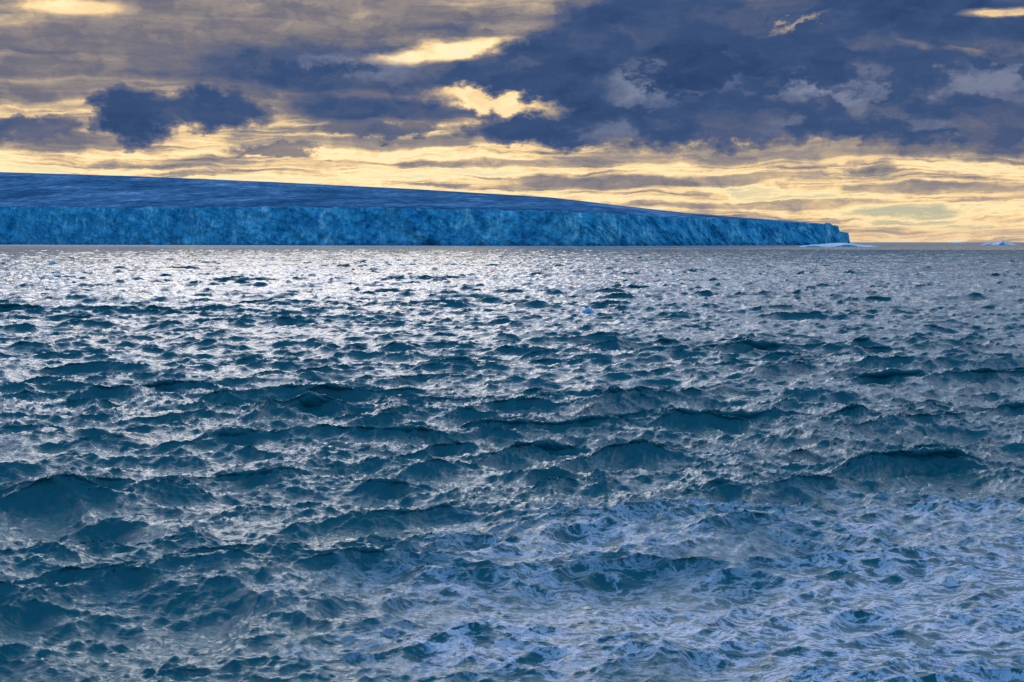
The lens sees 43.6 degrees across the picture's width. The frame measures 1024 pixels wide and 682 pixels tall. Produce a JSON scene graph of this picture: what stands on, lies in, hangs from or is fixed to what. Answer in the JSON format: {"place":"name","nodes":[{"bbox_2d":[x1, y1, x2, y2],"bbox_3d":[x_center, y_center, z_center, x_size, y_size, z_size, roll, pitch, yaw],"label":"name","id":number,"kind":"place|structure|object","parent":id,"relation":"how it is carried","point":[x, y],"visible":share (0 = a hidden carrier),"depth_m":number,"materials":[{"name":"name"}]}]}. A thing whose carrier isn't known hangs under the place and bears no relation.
{"place":"outdoors","nodes":[
{"label":"outdoors","id":0,"kind":"place"},
{"bbox_2d":[0,172,849,245],"bbox_3d":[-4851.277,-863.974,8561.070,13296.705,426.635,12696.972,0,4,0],"label":"glacier","id":1,"kind":"object","parent":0,"point":[55,209],"visible":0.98,"depth_m":2989.11,"materials":[{"name":"blue ice"}]},
{"bbox_2d":[0,242,1023,681],"bbox_3d":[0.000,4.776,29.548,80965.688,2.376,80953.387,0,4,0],"label":"sea","id":2,"kind":"structure","parent":0,"point":[484,464],"depth_m":40.34,"materials":[{"name":"liquid"}]},
{"bbox_2d":[581,307,595,312],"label":"ice chunk","id":3,"kind":"object","parent":2,"relation":"on","point":[588,310],"visible":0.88,"depth_m":126.17,"materials":[{"name":"blue ice"}]},
{"bbox_2d":[800,243,876,246],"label":"iceberg","id":4,"kind":"object","parent":2,"relation":"on","point":[838,245],"visible":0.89,"depth_m":1852.56,"materials":[{"name":"white ice"}]},
{"bbox_2d":[981,240,1015,244],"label":"iceberg","id":5,"kind":"object","parent":2,"relation":"on","point":[1000,243],"visible":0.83,"depth_m":2895.94,"materials":[{"name":"white ice"}]},
{"bbox_2d":[0,0,1023,241],"label":"sky","id":6,"kind":"structure","parent":0,"point":[873,120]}
]}

